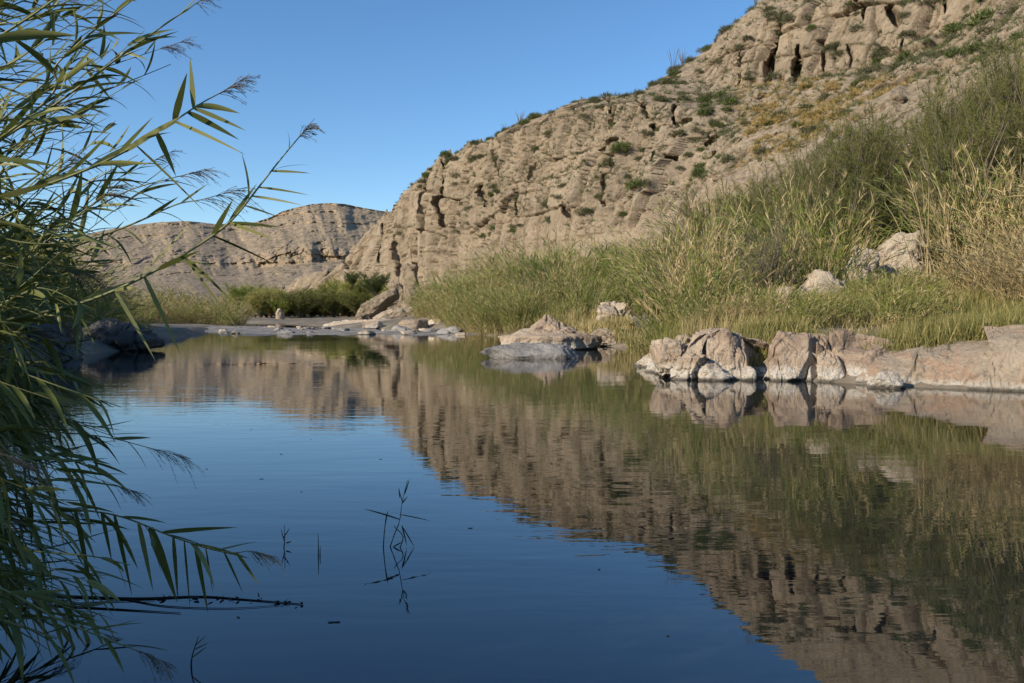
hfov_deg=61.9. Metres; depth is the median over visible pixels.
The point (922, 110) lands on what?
tamarisk
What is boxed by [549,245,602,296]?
cane clump
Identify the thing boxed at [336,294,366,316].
shrub
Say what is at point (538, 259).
cane clump
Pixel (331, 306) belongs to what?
shrub
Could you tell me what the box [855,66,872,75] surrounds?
desert shrub
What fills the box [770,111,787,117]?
desert shrub
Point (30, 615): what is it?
giant cane
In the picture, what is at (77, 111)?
giant cane
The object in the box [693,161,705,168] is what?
desert shrub
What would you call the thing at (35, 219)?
giant cane
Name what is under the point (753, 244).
willow bush
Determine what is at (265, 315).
shrub
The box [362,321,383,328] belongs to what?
bar stone
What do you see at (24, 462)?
giant cane
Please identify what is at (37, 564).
giant cane
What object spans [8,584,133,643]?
giant cane
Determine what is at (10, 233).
giant cane
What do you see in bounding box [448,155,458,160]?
desert shrub
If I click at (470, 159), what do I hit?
desert shrub
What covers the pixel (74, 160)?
giant cane
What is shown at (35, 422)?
giant cane
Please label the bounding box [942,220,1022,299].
cane clump
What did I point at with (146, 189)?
giant cane
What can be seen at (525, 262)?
cane clump
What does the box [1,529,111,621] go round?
giant cane
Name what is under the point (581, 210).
desert shrub
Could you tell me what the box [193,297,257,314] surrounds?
cane clump
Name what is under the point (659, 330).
cane clump
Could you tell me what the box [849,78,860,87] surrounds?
desert shrub
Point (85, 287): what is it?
cane clump
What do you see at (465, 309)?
cane clump
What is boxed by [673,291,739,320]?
cane clump
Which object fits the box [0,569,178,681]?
giant cane
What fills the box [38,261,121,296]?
cane clump
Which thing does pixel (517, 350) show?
rock
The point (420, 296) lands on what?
cane clump
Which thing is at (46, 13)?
giant cane
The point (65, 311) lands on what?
cane clump
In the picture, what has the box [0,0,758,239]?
sky
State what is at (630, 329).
cane clump
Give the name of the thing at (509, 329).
cane clump
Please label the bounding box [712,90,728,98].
desert shrub
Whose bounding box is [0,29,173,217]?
giant cane
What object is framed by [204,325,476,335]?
gravel bar
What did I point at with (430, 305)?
cane clump
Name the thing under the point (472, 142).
desert shrub
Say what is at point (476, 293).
cane clump
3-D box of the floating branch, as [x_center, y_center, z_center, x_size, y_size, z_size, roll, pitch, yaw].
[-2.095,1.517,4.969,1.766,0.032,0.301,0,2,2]
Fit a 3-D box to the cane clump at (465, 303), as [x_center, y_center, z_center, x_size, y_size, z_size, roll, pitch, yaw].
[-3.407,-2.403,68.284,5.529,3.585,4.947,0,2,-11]
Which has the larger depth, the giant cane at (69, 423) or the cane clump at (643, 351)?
the cane clump at (643, 351)
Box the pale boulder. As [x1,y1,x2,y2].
[275,308,284,318]
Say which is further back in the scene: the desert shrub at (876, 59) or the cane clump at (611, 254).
the desert shrub at (876, 59)
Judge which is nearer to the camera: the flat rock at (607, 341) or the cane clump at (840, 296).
the cane clump at (840, 296)
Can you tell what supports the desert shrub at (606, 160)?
on the cliff
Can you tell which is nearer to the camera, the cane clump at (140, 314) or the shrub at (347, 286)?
the cane clump at (140, 314)
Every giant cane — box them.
[0,0,46,20]
[0,0,95,76]
[0,0,102,53]
[0,0,102,82]
[0,0,106,42]
[0,0,116,67]
[0,0,135,83]
[0,0,142,165]
[0,0,219,177]
[0,1,44,30]
[0,3,112,118]
[0,3,142,96]
[0,25,141,154]
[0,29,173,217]
[0,31,113,103]
[0,31,202,127]
[0,38,119,171]
[0,42,26,66]
[0,44,170,152]
[0,60,58,149]
[0,60,259,235]
[0,77,88,113]
[0,78,142,185]
[0,95,113,153]
[0,118,325,359]
[0,121,116,231]
[0,125,129,220]
[0,149,97,229]
[0,149,185,267]
[0,157,84,276]
[0,165,125,368]
[0,169,145,360]
[0,177,138,343]
[0,183,272,271]
[0,185,83,250]
[0,203,68,273]
[0,206,105,304]
[0,207,100,356]
[0,208,66,302]
[0,209,110,271]
[0,212,77,289]
[0,214,60,345]
[0,227,113,271]
[0,229,111,415]
[0,237,111,308]
[0,247,77,349]
[0,252,43,306]
[0,281,45,284]
[0,282,112,349]
[0,284,88,368]
[0,287,98,349]
[0,305,29,327]
[0,306,44,337]
[0,313,99,377]
[0,317,115,442]
[0,330,119,433]
[0,335,131,466]
[0,337,86,427]
[0,342,93,402]
[0,354,94,410]
[0,355,44,408]
[0,375,133,454]
[0,376,128,536]
[0,385,28,427]
[0,389,55,420]
[0,390,20,427]
[0,395,80,481]
[0,397,46,435]
[0,397,77,500]
[0,399,111,550]
[0,399,125,500]
[0,402,51,443]
[0,406,111,506]
[0,424,53,488]
[0,424,87,545]
[0,448,64,501]
[0,449,41,481]
[0,472,128,558]
[0,475,93,569]
[0,480,120,607]
[0,498,78,579]
[0,501,143,610]
[0,528,71,587]
[0,531,129,595]
[0,534,116,644]
[0,538,11,542]
[0,558,104,658]
[0,566,104,655]
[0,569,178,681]
[0,573,72,627]
[0,595,79,682]
[0,597,48,634]
[0,612,13,661]
[0,622,56,645]
[1,101,85,130]
[1,101,110,229]
[1,121,31,182]
[1,155,161,251]
[1,186,77,294]
[1,199,109,255]
[1,353,83,408]
[1,413,125,489]
[1,425,51,440]
[1,479,94,543]
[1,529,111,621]
[1,552,61,620]
[1,582,75,651]
[2,273,78,305]
[2,343,99,396]
[2,414,68,439]
[2,470,288,611]
[2,488,82,576]
[3,0,89,14]
[3,333,86,357]
[3,565,70,615]
[4,244,128,306]
[4,291,88,345]
[4,414,154,518]
[4,481,18,526]
[4,487,74,554]
[4,500,63,548]
[5,540,75,609]
[5,567,113,656]
[6,253,44,277]
[6,414,65,440]
[6,578,79,616]
[8,221,123,339]
[8,394,97,451]
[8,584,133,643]
[9,172,177,313]
[10,516,52,536]
[12,325,64,346]
[12,427,205,487]
[13,371,100,428]
[13,541,56,588]
[14,160,228,255]
[19,381,52,443]
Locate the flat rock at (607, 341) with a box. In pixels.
[590,328,620,346]
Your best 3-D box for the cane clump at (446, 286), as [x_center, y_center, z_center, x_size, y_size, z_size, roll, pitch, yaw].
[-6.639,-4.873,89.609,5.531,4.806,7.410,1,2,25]
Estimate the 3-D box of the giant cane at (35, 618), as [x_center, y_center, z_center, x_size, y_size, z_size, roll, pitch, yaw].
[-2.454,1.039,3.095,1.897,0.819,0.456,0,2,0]
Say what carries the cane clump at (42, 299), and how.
on the ground at (178, 331)
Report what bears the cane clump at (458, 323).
on the ground at (178, 331)
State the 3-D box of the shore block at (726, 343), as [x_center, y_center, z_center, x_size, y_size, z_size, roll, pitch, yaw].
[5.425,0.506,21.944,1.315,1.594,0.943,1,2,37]
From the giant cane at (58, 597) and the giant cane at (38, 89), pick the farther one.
the giant cane at (58, 597)
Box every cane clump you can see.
[1,218,88,286]
[1,253,88,331]
[1,267,101,311]
[2,234,124,327]
[2,246,119,290]
[3,267,88,328]
[15,229,108,280]
[17,268,114,329]
[28,267,112,323]
[37,240,95,296]
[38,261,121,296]
[50,289,176,325]
[54,245,139,316]
[60,266,131,314]
[61,292,154,327]
[69,284,132,320]
[78,266,141,318]
[79,316,167,333]
[96,283,144,317]
[108,297,157,323]
[112,277,186,307]
[122,316,160,326]
[124,297,164,322]
[126,286,167,312]
[129,295,195,322]
[133,283,182,322]
[133,294,166,320]
[134,282,205,306]
[142,299,194,323]
[145,298,198,323]
[147,297,193,321]
[161,295,199,322]
[163,288,235,307]
[165,291,213,315]
[166,294,251,314]
[171,305,219,323]
[176,302,233,324]
[176,303,231,322]
[178,293,216,320]
[185,301,264,324]
[190,290,246,311]
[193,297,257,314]
[199,308,253,325]
[209,306,256,324]
[222,300,267,324]
[224,298,260,320]
[397,293,421,318]
[406,267,451,297]
[406,290,443,310]
[407,266,448,299]
[407,291,439,317]
[409,302,426,318]
[412,294,451,320]
[414,283,450,303]
[418,285,447,305]
[422,285,454,316]
[424,269,460,291]
[424,294,450,322]
[425,272,470,295]
[427,297,467,326]
[428,292,458,322]
[432,294,464,322]
[432,296,474,331]
[434,269,474,292]
[435,290,481,331]
[436,302,463,326]
[439,259,475,287]
[440,263,495,299]
[440,272,473,294]
[445,297,483,331]
[448,263,506,292]
[449,283,491,305]
[449,294,486,324]
[450,251,485,279]
[450,303,484,332]
[451,281,501,309]
[451,298,492,332]
[454,236,523,288]
[455,277,501,296]
[460,251,522,283]
[460,265,508,292]
[461,283,517,335]
[461,295,512,334]
[462,259,515,287]
[464,281,507,318]
[464,297,497,334]
[467,233,543,288]
[467,288,504,302]
[467,314,487,334]
[468,291,543,335]
[469,294,515,333]
[472,268,521,295]
[473,264,507,286]
[478,250,529,277]
[479,280,531,332]
[487,294,518,331]
[488,252,541,289]
[489,282,530,307]
[489,298,528,334]
[490,279,532,299]
[490,294,538,334]
[492,282,544,333]
[493,289,561,331]
[495,243,539,280]
[496,279,553,323]
[498,257,559,293]
[500,250,581,307]
[503,282,558,306]
[505,223,616,296]
[505,245,567,285]
[509,242,582,287]
[517,240,585,280]
[519,242,585,267]
[525,257,611,308]
[527,297,578,319]
[531,244,608,300]
[538,247,606,302]
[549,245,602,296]
[549,246,602,280]
[549,295,593,317]
[562,263,634,321]
[567,270,626,311]
[568,237,621,292]
[569,265,614,295]
[576,232,626,263]
[578,232,672,286]
[579,229,654,276]
[592,237,747,350]
[593,242,677,316]
[594,238,665,301]
[594,244,655,301]
[597,260,654,314]
[598,224,671,284]
[599,208,705,296]
[606,200,758,320]
[608,253,676,288]
[615,326,655,359]
[617,179,802,320]
[617,273,646,351]
[618,200,782,324]
[618,224,732,323]
[628,295,699,337]
[634,244,774,325]
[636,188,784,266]
[640,316,697,338]
[640,321,677,339]
[642,319,686,339]
[651,173,765,287]
[654,275,749,321]
[655,242,741,312]
[660,288,754,329]
[671,299,713,324]
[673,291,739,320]
[673,294,766,320]
[688,289,753,319]
[691,285,781,322]
[708,281,804,308]
[711,223,830,300]
[711,283,794,309]
[717,275,787,313]
[718,209,862,296]
[719,275,830,321]
[722,154,869,255]
[726,155,893,265]
[728,286,806,316]
[734,276,803,297]
[735,182,918,288]
[755,285,858,328]
[760,281,845,304]
[771,227,912,279]
[798,207,885,276]
[799,289,877,306]
[819,270,905,300]
[825,274,967,328]
[827,259,973,300]
[827,286,924,327]
[842,139,1023,268]
[846,261,964,289]
[851,289,917,310]
[872,139,1023,274]
[879,157,989,282]
[887,265,950,289]
[892,208,1022,297]
[902,230,1023,299]
[903,189,1000,277]
[904,260,982,289]
[914,184,983,280]
[919,216,1023,302]
[920,162,1023,268]
[929,174,982,269]
[932,208,1023,282]
[935,165,1004,246]
[939,184,1023,265]
[940,170,987,265]
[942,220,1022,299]
[944,141,1023,263]
[944,146,1020,248]
[946,224,1023,304]
[955,218,1023,293]
[956,233,1023,305]
[972,168,1016,255]
[973,130,1023,232]
[974,149,1022,203]
[984,237,1023,263]
[989,228,1021,253]
[990,225,1023,271]
[1000,181,1023,239]
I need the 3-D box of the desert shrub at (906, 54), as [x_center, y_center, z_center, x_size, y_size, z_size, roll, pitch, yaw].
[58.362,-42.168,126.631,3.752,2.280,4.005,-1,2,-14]
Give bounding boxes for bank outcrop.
[774,286,795,314]
[797,269,849,297]
[842,246,880,287]
[877,230,928,282]
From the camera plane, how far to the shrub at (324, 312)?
180.19 m
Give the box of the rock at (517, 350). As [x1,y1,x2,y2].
[479,342,580,358]
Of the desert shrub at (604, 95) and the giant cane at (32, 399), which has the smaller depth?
the giant cane at (32, 399)
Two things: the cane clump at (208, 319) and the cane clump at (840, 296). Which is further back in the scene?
the cane clump at (208, 319)
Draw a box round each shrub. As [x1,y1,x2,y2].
[220,287,249,303]
[223,281,268,316]
[231,290,264,314]
[232,282,283,293]
[235,296,261,317]
[238,288,280,317]
[241,286,286,317]
[248,288,289,317]
[263,297,293,313]
[275,287,327,317]
[280,287,319,315]
[285,309,294,315]
[289,289,329,316]
[309,304,319,315]
[310,287,354,317]
[313,276,347,315]
[313,305,323,315]
[318,289,355,315]
[318,308,329,315]
[326,278,363,294]
[329,278,367,315]
[330,285,381,313]
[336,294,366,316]
[339,282,369,293]
[339,293,366,316]
[346,293,372,310]
[352,284,383,296]
[417,177,426,183]
[421,171,429,177]
[439,149,450,156]
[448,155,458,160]
[450,172,459,178]
[467,155,473,163]
[468,139,481,145]
[489,153,498,160]
[489,183,497,188]
[518,117,530,125]
[526,112,540,118]
[527,112,540,118]
[542,129,552,135]
[575,207,591,213]
[577,112,590,118]
[587,98,600,102]
[593,192,603,198]
[598,156,615,165]
[599,91,612,97]
[608,140,630,151]
[611,147,625,153]
[618,211,627,217]
[624,177,650,190]
[632,89,644,95]
[640,177,651,185]
[643,128,656,136]
[652,94,670,101]
[660,77,675,84]
[666,66,676,71]
[666,70,679,76]
[667,127,687,136]
[676,79,687,83]
[676,93,690,101]
[682,151,693,156]
[683,54,695,62]
[689,127,704,133]
[689,166,706,175]
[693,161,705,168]
[695,95,710,102]
[695,146,703,151]
[696,101,711,107]
[696,108,712,117]
[697,90,713,98]
[697,107,715,113]
[701,44,711,51]
[708,118,717,124]
[710,57,722,64]
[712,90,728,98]
[717,24,730,34]
[718,92,737,102]
[718,153,737,163]
[722,96,739,104]
[732,42,746,49]
[741,34,753,41]
[741,127,759,134]
[749,114,772,126]
[750,144,759,153]
[752,145,771,156]
[761,5,774,11]
[762,10,777,17]
[762,119,775,125]
[762,133,772,138]
[764,70,781,80]
[766,102,777,108]
[769,112,787,122]
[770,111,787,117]
[772,9,788,17]
[776,15,783,22]
[780,12,796,23]
[791,121,802,128]
[792,107,806,116]
[793,65,801,70]
[796,116,809,126]
[797,82,811,88]
[797,103,814,109]
[797,119,821,128]
[800,124,821,134]
[801,13,811,20]
[804,23,816,30]
[811,108,825,114]
[812,114,826,121]
[817,91,834,101]
[819,71,834,77]
[821,43,838,52]
[825,84,840,92]
[825,110,836,119]
[826,80,839,86]
[827,40,841,46]
[828,49,849,58]
[831,94,846,101]
[836,107,855,113]
[842,0,859,7]
[849,22,865,31]
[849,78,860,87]
[854,73,871,80]
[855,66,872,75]
[867,58,886,72]
[869,49,885,58]
[869,56,885,64]
[873,45,889,52]
[887,59,903,70]
[892,50,914,62]
[897,11,911,19]
[897,28,917,38]
[906,56,920,61]
[916,0,934,5]
[921,37,933,44]
[931,49,946,58]
[935,30,947,37]
[942,21,960,30]
[942,30,959,41]
[942,46,967,57]
[944,22,962,34]
[962,41,982,53]
[964,6,997,27]
[971,34,1009,58]
[973,23,992,33]
[1002,2,1021,15]
[1006,29,1022,41]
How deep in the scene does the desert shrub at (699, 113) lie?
140.22 m
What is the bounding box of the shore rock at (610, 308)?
[596,301,633,322]
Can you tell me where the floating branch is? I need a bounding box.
[16,593,302,612]
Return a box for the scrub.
[395,0,1023,259]
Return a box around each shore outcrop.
[633,327,894,381]
[855,325,1023,391]
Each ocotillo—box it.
[667,48,679,70]
[676,50,686,62]
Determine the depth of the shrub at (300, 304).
168.29 m
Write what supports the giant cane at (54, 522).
on the ground at (178, 331)
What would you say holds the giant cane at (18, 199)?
on the ground at (178, 331)
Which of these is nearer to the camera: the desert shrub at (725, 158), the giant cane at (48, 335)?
the giant cane at (48, 335)
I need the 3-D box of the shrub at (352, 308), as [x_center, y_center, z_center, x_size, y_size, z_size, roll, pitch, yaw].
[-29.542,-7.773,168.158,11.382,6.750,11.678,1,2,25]
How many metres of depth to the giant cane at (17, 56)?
5.05 m
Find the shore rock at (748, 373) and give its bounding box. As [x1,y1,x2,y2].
[741,366,756,380]
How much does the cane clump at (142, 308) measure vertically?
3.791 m
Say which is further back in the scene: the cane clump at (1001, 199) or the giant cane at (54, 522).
the cane clump at (1001, 199)
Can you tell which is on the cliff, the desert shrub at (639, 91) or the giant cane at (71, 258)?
the desert shrub at (639, 91)
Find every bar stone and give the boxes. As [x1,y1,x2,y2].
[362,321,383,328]
[391,325,410,330]
[398,319,428,328]
[428,319,440,325]
[440,326,461,332]
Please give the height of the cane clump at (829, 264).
4.908 m
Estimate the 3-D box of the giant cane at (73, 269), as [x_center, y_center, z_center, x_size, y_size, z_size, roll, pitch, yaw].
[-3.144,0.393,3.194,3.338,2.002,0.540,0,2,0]
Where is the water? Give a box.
[0,323,1023,682]
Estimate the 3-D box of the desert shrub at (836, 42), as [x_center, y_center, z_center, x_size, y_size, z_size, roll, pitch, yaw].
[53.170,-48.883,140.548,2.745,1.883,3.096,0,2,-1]
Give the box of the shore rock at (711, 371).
[695,360,733,380]
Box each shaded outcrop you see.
[24,322,82,358]
[79,317,165,350]
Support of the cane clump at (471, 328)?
on the ground at (178, 331)
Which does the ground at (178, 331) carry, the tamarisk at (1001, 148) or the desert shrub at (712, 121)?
the tamarisk at (1001, 148)
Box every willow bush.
[517,255,564,291]
[522,271,552,300]
[593,242,635,270]
[615,233,677,316]
[627,230,682,258]
[715,202,815,298]
[715,204,811,291]
[727,204,839,285]
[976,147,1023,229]
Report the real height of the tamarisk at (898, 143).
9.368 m
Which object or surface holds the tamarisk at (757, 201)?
on the ground at (178, 331)
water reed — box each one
[190,636,207,665]
[281,525,291,547]
[366,479,428,547]
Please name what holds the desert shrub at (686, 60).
on the cliff
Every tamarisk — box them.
[644,191,742,294]
[664,175,756,261]
[698,184,747,228]
[715,177,781,264]
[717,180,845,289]
[729,160,809,216]
[737,173,801,216]
[738,197,799,265]
[746,169,823,242]
[768,140,881,247]
[770,124,864,201]
[778,146,853,216]
[780,179,829,231]
[782,108,873,203]
[787,127,913,243]
[792,154,913,261]
[814,96,930,245]
[821,101,928,248]
[822,103,903,164]
[835,115,912,214]
[862,103,941,232]
[871,76,1023,268]
[888,68,989,234]
[891,63,1016,189]
[897,79,1018,223]
[898,64,1017,203]
[913,112,1023,251]
[915,68,993,192]
[919,44,1023,220]
[951,19,1023,160]
[952,40,1022,109]
[962,28,1023,150]
[964,102,1023,213]
[970,40,1023,194]
[971,27,1023,142]
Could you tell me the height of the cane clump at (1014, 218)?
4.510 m
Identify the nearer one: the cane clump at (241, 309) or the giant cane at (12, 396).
the giant cane at (12, 396)
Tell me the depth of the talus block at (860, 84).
124.61 m
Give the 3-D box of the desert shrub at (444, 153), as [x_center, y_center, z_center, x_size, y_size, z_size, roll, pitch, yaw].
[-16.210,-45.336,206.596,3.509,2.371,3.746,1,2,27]
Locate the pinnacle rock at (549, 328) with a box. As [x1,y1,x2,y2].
[498,314,602,349]
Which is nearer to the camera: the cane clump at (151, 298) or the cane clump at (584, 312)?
the cane clump at (584, 312)
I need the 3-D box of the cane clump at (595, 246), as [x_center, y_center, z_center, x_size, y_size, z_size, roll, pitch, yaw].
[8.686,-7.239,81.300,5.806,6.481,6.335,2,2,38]
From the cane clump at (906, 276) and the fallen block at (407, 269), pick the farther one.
the fallen block at (407, 269)
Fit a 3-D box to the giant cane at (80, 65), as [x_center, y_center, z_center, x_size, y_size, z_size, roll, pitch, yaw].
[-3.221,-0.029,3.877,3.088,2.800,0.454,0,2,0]
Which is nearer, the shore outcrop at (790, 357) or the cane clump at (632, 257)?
the shore outcrop at (790, 357)
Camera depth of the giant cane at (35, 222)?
3.82 m
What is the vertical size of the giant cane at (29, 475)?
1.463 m
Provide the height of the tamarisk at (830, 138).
7.995 m
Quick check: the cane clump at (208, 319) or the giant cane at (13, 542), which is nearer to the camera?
the giant cane at (13, 542)
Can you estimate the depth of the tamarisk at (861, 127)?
50.85 m
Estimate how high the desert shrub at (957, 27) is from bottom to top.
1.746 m
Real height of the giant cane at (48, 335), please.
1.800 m
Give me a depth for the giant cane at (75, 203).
3.04 m
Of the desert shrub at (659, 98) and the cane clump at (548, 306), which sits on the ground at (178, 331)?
the cane clump at (548, 306)
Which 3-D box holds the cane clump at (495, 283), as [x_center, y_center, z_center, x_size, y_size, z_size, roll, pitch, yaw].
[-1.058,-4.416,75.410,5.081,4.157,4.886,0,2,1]
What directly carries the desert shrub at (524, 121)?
on the cliff
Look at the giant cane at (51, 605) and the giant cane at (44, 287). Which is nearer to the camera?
the giant cane at (51, 605)
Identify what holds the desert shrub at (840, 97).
on the cliff
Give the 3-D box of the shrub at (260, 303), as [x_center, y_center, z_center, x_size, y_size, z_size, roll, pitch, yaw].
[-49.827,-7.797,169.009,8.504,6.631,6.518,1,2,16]
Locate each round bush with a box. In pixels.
[342,270,361,285]
[354,272,390,296]
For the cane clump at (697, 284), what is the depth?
28.88 m
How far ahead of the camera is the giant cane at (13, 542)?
3.81 m
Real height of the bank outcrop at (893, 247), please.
2.733 m
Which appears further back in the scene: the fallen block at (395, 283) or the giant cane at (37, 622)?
the fallen block at (395, 283)
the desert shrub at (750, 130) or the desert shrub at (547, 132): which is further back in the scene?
the desert shrub at (547, 132)
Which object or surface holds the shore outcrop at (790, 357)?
in the water
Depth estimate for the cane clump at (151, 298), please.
114.36 m
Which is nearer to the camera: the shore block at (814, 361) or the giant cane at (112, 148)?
the giant cane at (112, 148)
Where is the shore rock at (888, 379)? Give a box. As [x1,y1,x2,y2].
[867,371,906,388]
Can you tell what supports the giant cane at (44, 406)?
on the ground at (178, 331)
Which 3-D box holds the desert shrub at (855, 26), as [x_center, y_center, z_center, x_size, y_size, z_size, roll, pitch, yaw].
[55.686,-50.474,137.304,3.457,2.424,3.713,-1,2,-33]
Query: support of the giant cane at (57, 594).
on the ground at (178, 331)
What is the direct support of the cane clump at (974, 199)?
on the ground at (178, 331)
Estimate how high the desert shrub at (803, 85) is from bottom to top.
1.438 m
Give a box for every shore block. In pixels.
[649,337,686,376]
[670,352,705,379]
[709,331,748,371]
[768,331,796,354]
[806,340,818,376]
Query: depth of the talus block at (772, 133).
123.40 m
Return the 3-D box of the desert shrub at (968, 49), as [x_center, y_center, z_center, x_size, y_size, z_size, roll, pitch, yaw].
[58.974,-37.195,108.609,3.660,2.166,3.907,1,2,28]
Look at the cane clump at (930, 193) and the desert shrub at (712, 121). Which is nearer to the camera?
the cane clump at (930, 193)
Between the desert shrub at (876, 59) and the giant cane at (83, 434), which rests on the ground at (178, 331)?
the giant cane at (83, 434)
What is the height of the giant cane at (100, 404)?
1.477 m
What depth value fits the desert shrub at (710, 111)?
140.31 m
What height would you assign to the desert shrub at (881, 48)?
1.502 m
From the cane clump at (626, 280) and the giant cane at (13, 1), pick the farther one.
the cane clump at (626, 280)
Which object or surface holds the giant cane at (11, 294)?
on the ground at (178, 331)
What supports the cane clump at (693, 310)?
on the ground at (178, 331)
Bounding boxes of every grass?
[528,300,641,348]
[610,256,1023,368]
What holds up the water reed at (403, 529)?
in the water
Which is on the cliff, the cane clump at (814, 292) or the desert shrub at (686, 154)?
the desert shrub at (686, 154)
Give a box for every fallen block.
[353,312,372,319]
[387,279,404,308]
[399,263,418,289]
[401,284,417,307]
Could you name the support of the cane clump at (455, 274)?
on the ground at (178, 331)
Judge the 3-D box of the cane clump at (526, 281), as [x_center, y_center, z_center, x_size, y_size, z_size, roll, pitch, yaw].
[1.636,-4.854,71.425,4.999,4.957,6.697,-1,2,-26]
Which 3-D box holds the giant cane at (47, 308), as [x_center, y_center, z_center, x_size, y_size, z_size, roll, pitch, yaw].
[-3.353,0.322,4.888,2.280,2.028,0.259,0,2,5]
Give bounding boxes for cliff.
[277,0,1023,294]
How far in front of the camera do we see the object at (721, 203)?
41.55 m
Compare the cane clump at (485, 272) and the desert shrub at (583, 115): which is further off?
the desert shrub at (583, 115)
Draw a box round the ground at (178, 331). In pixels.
[2,243,1023,388]
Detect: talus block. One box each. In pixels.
[707,150,714,158]
[712,174,725,181]
[753,89,765,99]
[768,131,777,136]
[780,90,791,97]
[856,80,865,87]
[890,94,907,103]
[959,75,991,92]
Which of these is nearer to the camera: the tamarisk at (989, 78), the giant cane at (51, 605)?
the giant cane at (51, 605)
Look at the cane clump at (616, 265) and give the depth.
58.70 m
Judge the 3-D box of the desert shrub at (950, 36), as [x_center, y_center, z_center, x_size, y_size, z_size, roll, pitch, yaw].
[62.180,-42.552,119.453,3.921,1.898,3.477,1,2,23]
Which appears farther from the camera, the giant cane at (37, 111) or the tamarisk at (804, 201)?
the tamarisk at (804, 201)
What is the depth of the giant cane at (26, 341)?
3.92 m
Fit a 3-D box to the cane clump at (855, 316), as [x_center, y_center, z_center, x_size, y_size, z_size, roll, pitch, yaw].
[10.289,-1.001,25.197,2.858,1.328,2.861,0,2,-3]
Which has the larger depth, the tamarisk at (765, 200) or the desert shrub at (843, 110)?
the desert shrub at (843, 110)
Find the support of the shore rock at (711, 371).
in the water
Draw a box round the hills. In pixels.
[33,203,384,306]
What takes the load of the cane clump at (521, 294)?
on the ground at (178, 331)
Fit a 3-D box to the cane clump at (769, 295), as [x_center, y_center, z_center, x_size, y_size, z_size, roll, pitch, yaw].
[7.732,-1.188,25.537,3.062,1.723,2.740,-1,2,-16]
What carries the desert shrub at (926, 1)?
on the cliff
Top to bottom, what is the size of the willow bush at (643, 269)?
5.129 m
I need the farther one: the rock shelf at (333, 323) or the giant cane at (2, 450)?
the rock shelf at (333, 323)
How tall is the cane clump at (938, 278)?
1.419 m
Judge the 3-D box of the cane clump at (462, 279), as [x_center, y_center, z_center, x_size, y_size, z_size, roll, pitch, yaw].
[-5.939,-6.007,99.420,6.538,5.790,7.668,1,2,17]
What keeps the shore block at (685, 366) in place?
in the water
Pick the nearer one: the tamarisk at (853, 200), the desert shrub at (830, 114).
the tamarisk at (853, 200)
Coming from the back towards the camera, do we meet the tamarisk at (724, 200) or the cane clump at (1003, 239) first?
the tamarisk at (724, 200)
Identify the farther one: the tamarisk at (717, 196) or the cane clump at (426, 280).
the cane clump at (426, 280)
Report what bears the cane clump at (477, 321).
on the ground at (178, 331)
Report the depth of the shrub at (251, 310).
173.66 m
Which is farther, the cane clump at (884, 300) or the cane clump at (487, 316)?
the cane clump at (487, 316)
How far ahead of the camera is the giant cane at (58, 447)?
3.54 m
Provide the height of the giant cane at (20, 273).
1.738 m
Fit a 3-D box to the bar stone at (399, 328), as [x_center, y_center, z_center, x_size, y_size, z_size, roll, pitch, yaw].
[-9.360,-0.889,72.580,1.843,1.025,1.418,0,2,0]
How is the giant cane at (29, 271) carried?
on the ground at (178, 331)
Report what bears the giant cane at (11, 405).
on the ground at (178, 331)
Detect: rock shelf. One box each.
[323,318,394,325]
[373,307,416,318]
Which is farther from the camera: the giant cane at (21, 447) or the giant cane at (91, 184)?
the giant cane at (91, 184)
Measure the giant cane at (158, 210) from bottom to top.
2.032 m
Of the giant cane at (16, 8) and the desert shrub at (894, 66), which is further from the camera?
the desert shrub at (894, 66)
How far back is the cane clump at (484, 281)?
80.98 m
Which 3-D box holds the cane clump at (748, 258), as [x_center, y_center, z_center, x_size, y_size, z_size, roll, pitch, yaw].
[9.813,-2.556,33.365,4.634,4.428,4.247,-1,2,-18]
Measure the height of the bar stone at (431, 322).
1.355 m
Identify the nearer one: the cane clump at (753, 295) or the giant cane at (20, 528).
the giant cane at (20, 528)
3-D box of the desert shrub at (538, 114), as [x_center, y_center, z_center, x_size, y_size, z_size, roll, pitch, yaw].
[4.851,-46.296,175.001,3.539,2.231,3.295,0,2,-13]
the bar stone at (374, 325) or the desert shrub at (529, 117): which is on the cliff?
the desert shrub at (529, 117)
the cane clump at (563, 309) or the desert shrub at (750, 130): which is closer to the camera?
the cane clump at (563, 309)
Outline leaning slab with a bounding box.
[357,287,399,317]
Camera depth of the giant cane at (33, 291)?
2.98 m
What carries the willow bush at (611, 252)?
on the ground at (178, 331)
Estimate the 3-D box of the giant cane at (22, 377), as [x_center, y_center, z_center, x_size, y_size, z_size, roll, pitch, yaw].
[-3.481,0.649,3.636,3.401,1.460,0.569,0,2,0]
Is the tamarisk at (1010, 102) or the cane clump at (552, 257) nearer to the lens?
the tamarisk at (1010, 102)
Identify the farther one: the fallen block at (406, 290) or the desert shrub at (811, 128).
the fallen block at (406, 290)
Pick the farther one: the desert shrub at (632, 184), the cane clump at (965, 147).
the desert shrub at (632, 184)
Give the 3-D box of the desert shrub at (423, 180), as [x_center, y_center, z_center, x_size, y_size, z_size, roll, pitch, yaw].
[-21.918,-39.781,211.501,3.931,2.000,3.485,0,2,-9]
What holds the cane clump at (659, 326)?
on the ground at (178, 331)
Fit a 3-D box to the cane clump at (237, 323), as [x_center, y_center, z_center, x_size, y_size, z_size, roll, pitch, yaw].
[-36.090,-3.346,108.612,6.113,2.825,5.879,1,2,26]
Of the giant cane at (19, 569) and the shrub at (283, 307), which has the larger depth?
the shrub at (283, 307)
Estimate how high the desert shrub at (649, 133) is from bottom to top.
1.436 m
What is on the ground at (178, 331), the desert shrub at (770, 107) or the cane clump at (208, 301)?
the cane clump at (208, 301)

